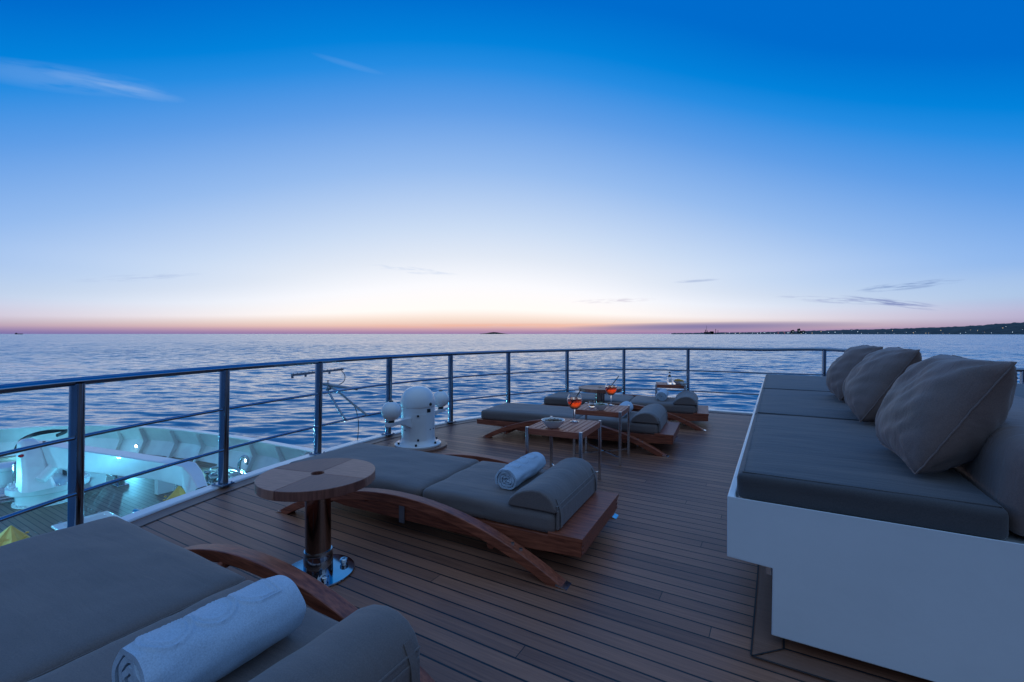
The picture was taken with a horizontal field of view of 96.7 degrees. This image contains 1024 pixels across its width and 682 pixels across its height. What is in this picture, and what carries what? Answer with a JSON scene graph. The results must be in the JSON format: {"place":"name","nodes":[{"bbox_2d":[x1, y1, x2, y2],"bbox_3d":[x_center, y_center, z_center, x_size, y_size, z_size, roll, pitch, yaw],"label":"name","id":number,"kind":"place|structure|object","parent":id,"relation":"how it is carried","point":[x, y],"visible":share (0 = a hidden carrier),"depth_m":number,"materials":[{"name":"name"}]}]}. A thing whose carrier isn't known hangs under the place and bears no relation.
{"place":"outdoors","nodes":[
{"label":"outdoors","id":0,"kind":"place"},
{"bbox_2d":[0,461,14,487],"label":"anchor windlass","id":1,"kind":"object","parent":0,"point":[5,474],"visible":0.25,"depth_m":12.04,"materials":[{"name":"white metal"}]},
{"bbox_2d":[51,511,119,530],"bbox_3d":[-8.461,3.817,9.090,0.855,0.484,0.880,1,1,30],"label":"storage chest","id":2,"kind":"object","parent":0,"point":[89,518],"visible":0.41,"depth_m":9.25,"materials":[{"name":"white plastic"}]},
{"bbox_2d":[0,454,250,536],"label":"deck","id":3,"kind":"structure","parent":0,"point":[135,493],"depth_m":11.21,"materials":[{"name":"brown wood"}]},
{"bbox_2d":[0,487,13,504],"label":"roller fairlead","id":4,"kind":"object","parent":3,"relation":"on","point":[4,499],"visible":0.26,"depth_m":11.35,"materials":[{"name":"metal"}]},
{"bbox_2d":[12,461,16,482],"bbox_3d":[-12.496,3.329,11.639,0.500,1.378,0.198,-1,1,-33],"label":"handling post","id":5,"kind":"object","parent":3,"relation":"on","point":[14,474],"visible":0.19,"depth_m":11.52,"materials":[{"name":"metal"}]},
{"bbox_2d":[0,525,29,545],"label":"yellow cover","id":6,"kind":"object","parent":3,"relation":"on","point":[10,534],"visible":0.48,"depth_m":8.63,"materials":[{"name":"fabric"}]},
{"bbox_2d":[56,468,105,488],"bbox_3d":[-11.858,3.555,12.508,0.972,0.900,0.840,1,1,30],"label":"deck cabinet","id":7,"kind":"object","parent":3,"relation":"on","point":[96,478],"visible":0.09,"depth_m":12.38,"materials":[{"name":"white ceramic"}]},
{"bbox_2d":[4,429,207,508],"bbox_3d":[-9.334,3.218,10.738,6.936,1.630,1.520,0,1,19],"label":"deck crane","id":8,"kind":"object","parent":3,"relation":"on","point":[39,479],"visible":0.77,"depth_m":10.85,"materials":[{"name":"white metal"}]},
{"bbox_2d":[111,475,128,486],"bbox_3d":[-10.974,3.857,12.703,0.620,0.290,0.260,1,1,30],"label":"bollard","id":9,"kind":"object","parent":3,"relation":"on","point":[120,483],"visible":0.37,"depth_m":12.59,"materials":[{"name":"metal"}]},
{"bbox_2d":[0,424,313,472],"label":"bow bulwark","id":10,"kind":"object","parent":3,"relation":"attached to","point":[169,442],"visible":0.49,"depth_m":15.59,"materials":[{"name":"white metal"}]},
{"bbox_2d":[163,486,185,500],"bbox_3d":[-7.976,3.761,10.849,0.839,0.540,1.055,-1,1,-45],"label":"yellow cover","id":11,"kind":"object","parent":3,"relation":"on","point":[178,491],"visible":0.27,"depth_m":10.82,"materials":[{"name":"fabric"}]},
{"bbox_2d":[204,470,217,483],"bbox_3d":[-8.514,3.854,12.898,0.620,0.290,0.260,1,1,30],"label":"bollard","id":12,"kind":"object","parent":3,"relation":"on","point":[207,474],"visible":0.61,"depth_m":12.90,"materials":[{"name":"metal"}]},
{"bbox_2d":[208,466,243,484],"bbox_3d":[-8.034,3.761,12.778,1.206,0.371,0.812,1,1,30],"label":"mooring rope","id":13,"kind":"object","parent":3,"relation":"on","point":[233,474],"visible":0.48,"depth_m":12.71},
{"bbox_2d":[237,455,249,474],"bbox_3d":[-8.089,3.704,13.631,0.417,0.569,0.219,0,1,17],"label":"ring fairlead","id":14,"kind":"object","parent":3,"relation":"on","point":[246,457],"visible":0.84,"depth_m":13.63,"materials":[{"name":"metal"}]},
{"bbox_2d":[154,480,174,494],"bbox_3d":[-9.244,3.647,12.086,0.903,0.728,0.400,1,1,30],"label":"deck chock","id":15,"kind":"object","parent":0,"point":[161,487],"visible":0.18,"depth_m":11.94,"materials":[{"name":"white metal"}]},
{"bbox_2d":[0,334,1023,449],"bbox_3d":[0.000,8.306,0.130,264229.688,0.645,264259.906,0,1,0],"label":"sea","id":16,"kind":"structure","parent":0,"point":[30,357],"depth_m":109.09,"materials":[{"name":"blue liquid"}]},
{"bbox_2d":[483,332,504,333],"bbox_3d":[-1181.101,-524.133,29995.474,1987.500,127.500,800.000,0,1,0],"label":"island","id":17,"kind":"structure","parent":16,"relation":"on","point":[493,333],"depth_m":29595.99,"materials":[{"name":"grey"}]},
{"bbox_2d":[0,0,1023,333],"label":"sky","id":18,"kind":"structure","parent":0,"point":[167,166],"materials":[{"name":"blue"}]},
{"bbox_2d":[120,409,932,681],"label":"deck","id":19,"kind":"structure","parent":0,"point":[663,587],"depth_m":2.44,"materials":[{"name":"brown wood"}]},
{"bbox_2d":[0,516,434,681],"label":"sun lounger","id":20,"kind":"object","parent":19,"relation":"on","point":[86,602],"visible":0.76,"depth_m":1.62,"materials":[{"name":"grey fabric"}]},
{"bbox_2d":[112,575,305,681],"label":"rolled towel","id":21,"kind":"object","parent":20,"relation":"on","point":[216,640],"visible":1,"depth_m":1.25,"materials":[{"name":"white fabric"}]},
{"bbox_2d":[254,458,374,586],"bbox_3d":[-1.055,0.988,2.476,0.600,0.543,0.600,0,1,18],"label":"pedestal table","id":22,"kind":"object","parent":19,"relation":"on","point":[316,485],"visible":0.85,"depth_m":2.41,"materials":[{"name":"brown wood"}]},
{"bbox_2d":[381,386,448,452],"bbox_3d":[-1.085,0.868,5.254,1.070,0.700,0.646,-1,1,-40],"label":"compass binnacle","id":23,"kind":"object","parent":19,"relation":"on","point":[417,411],"visible":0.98,"depth_m":5.09,"materials":[{"name":"white metal"}]},
{"bbox_2d":[409,414,426,441],"bbox_3d":[-1.049,0.971,5.081,0.186,0.300,0.031,0,1,-12],"label":"door","id":24,"kind":"structure","parent":23,"relation":"in","point":[418,430],"depth_m":5.07,"materials":[{"name":"white metal"}]},
{"bbox_2d":[276,443,618,590],"bbox_3d":[-0.530,1.050,3.316,2.430,0.464,1.076,0,1,27],"label":"sun lounger","id":25,"kind":"object","parent":19,"relation":"on","point":[565,506],"visible":0.86,"depth_m":2.81,"materials":[{"name":"grey fabric"}]},
{"bbox_2d":[495,452,545,489],"bbox_3d":[0.066,0.858,3.055,0.164,0.147,0.476,0,1,27],"label":"rolled towel","id":26,"kind":"object","parent":25,"relation":"on","point":[514,474],"visible":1,"depth_m":2.91,"materials":[{"name":"white fabric"}]},
{"bbox_2d":[0,347,1023,527],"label":"guard rail","id":27,"kind":"object","parent":19,"relation":"on","point":[75,440],"visible":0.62,"depth_m":3.83,"materials":[{"name":"silver metal"}]},
{"bbox_2d":[291,368,367,439],"bbox_3d":[-2.115,0.787,5.324,0.622,0.890,0.650,1,1,40],"label":"rail aerial","id":28,"kind":"object","parent":27,"relation":"attached to","point":[329,387],"visible":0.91,"depth_m":5.41,"materials":[{"name":"grey metal"}]},
{"bbox_2d":[525,416,600,479],"bbox_3d":[0.454,0.973,3.920,0.487,0.527,0.562,0,1,27],"label":"slatted table","id":29,"kind":"object","parent":19,"relation":"on","point":[581,429],"visible":0.74,"depth_m":3.77,"materials":[{"name":"brown wood"}]},
{"bbox_2d":[541,417,564,427],"bbox_3d":[0.342,0.679,3.769,0.196,0.072,0.196,0,1,0],"label":"bowl","id":30,"kind":"object","parent":29,"relation":"on","point":[551,422],"visible":1,"depth_m":3.72,"materials":[{"name":"white ceramic"}]},
{"bbox_2d":[567,389,581,421],"bbox_3d":[0.552,0.566,4.011,0.134,0.288,0.134,0,1,0],"label":"spritz glass","id":31,"kind":"object","parent":29,"relation":"on","point":[574,401],"visible":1,"depth_m":3.96,"materials":[{"name":"orange"}]},
{"bbox_2d":[477,403,679,456],"bbox_3d":[0.804,1.011,5.772,2.430,0.464,1.076,0,1,25],"label":"sun lounger","id":32,"kind":"object","parent":19,"relation":"on","point":[649,423],"visible":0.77,"depth_m":5.37,"materials":[{"name":"grey fabric"}]},
{"bbox_2d":[620,401,632,416],"bbox_3d":[1.350,0.823,5.513,0.164,0.139,0.474,0,1,25],"label":"rolled towel","id":33,"kind":"object","parent":32,"relation":"on","point":[626,403],"visible":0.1,"depth_m":5.55,"materials":[{"name":"white fabric"}]},
{"bbox_2d":[579,385,621,402],"bbox_3d":[1.245,0.926,6.445,0.600,0.543,0.600,0,1,18],"label":"pedestal table","id":34,"kind":"object","parent":19,"relation":"on","point":[599,391],"visible":0.41,"depth_m":6.38,"materials":[{"name":"brown wood"}]},
{"bbox_2d":[573,402,629,465],"bbox_3d":[0.947,0.957,4.781,0.491,0.532,0.471,0,1,25],"label":"slatted table","id":35,"kind":"object","parent":19,"relation":"on","point":[617,411],"visible":0.8,"depth_m":4.66,"materials":[{"name":"brown wood"}]},
{"bbox_2d":[589,401,594,406],"bbox_3d":[0.842,0.664,4.794,0.064,0.061,0.064,0,1,0],"label":"tumbler","id":36,"kind":"object","parent":35,"relation":"on","point":[591,403],"visible":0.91,"depth_m":4.77,"materials":[{"name":"clear glass"}]},
{"bbox_2d":[594,403,607,409],"bbox_3d":[0.900,0.665,4.614,0.144,0.065,0.144,0,1,0],"label":"bowl","id":37,"kind":"object","parent":35,"relation":"on","point":[601,406],"visible":1,"depth_m":4.58,"materials":[{"name":"white ceramic"}]},
{"bbox_2d":[605,376,618,405],"bbox_3d":[1.068,0.532,4.906,0.131,0.319,0.131,-1,1,-40],"label":"spritz glass","id":38,"kind":"object","parent":35,"relation":"on","point":[610,389],"visible":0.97,"depth_m":4.86,"materials":[{"name":"orange"}]},
{"bbox_2d":[541,391,708,430],"bbox_3d":[1.714,0.991,7.033,2.430,0.464,1.076,0,1,23],"label":"sun lounger","id":39,"kind":"object","parent":19,"relation":"on","point":[684,407],"visible":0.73,"depth_m":6.55,"materials":[{"name":"grey fabric"}]},
{"bbox_2d":[656,389,668,400],"bbox_3d":[2.255,0.803,6.826,0.162,0.138,0.433,0,1,22],"label":"rolled towel","id":40,"kind":"object","parent":39,"relation":"on","point":[661,394],"visible":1,"depth_m":6.64,"materials":[{"name":"white fabric"}]},
{"bbox_2d":[655,382,685,396],"bbox_3d":[2.551,0.933,7.330,0.457,0.502,0.404,0,1,19],"label":"slatted table","id":41,"kind":"object","parent":19,"relation":"on","point":[661,385],"visible":0.53,"depth_m":7.18,"materials":[{"name":"brown wood"}]},
{"bbox_2d":[667,372,671,383],"bbox_3d":[2.504,0.588,7.231,0.072,0.197,0.072,0,1,0],"label":"water bottle","id":42,"kind":"object","parent":41,"relation":"on","point":[669,379],"visible":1,"depth_m":7.21,"materials":[{"name":"clear glass"}]},
{"bbox_2d":[674,379,684,384],"bbox_3d":[2.634,0.642,7.191,0.170,0.090,0.170,0,1,0],"label":"bowl","id":43,"kind":"object","parent":41,"relation":"on","point":[677,381],"visible":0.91,"depth_m":7.15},
{"bbox_2d":[727,374,1023,681],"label":"deck sofa","id":44,"kind":"object","parent":19,"relation":"on","point":[854,534],"visible":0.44,"depth_m":1.75,"materials":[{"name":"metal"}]},
{"bbox_2d":[826,345,882,400],"bbox_3d":[3.092,0.277,4.125,0.393,0.482,0.686,1,1,32],"label":"throw pillow","id":45,"kind":"object","parent":44,"relation":"on","point":[843,365],"visible":0.59,"depth_m":3.96,"materials":[{"name":"fabric"}]},
{"bbox_2d":[842,347,921,421],"bbox_3d":[2.560,0.290,3.178,0.403,0.491,0.723,1,1,32],"label":"throw pillow","id":46,"kind":"object","parent":44,"relation":"on","point":[870,380],"visible":0.64,"depth_m":2.96,"materials":[{"name":"fabric"}]},
{"bbox_2d":[875,354,1017,474],"bbox_3d":[1.913,0.309,2.045,0.402,0.486,0.626,0,1,26],"label":"throw pillow","id":47,"kind":"object","parent":44,"relation":"on","point":[940,413],"visible":0.98,"depth_m":1.84,"materials":[{"name":"fabric"}]},
{"bbox_2d":[671,322,1023,333],"bbox_3d":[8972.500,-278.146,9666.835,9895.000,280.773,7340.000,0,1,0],"label":"coastal hills","id":48,"kind":"structure","parent":0,"point":[1013,328],"depth_m":8432.55,"materials":[{"name":"grey"}]}
]}

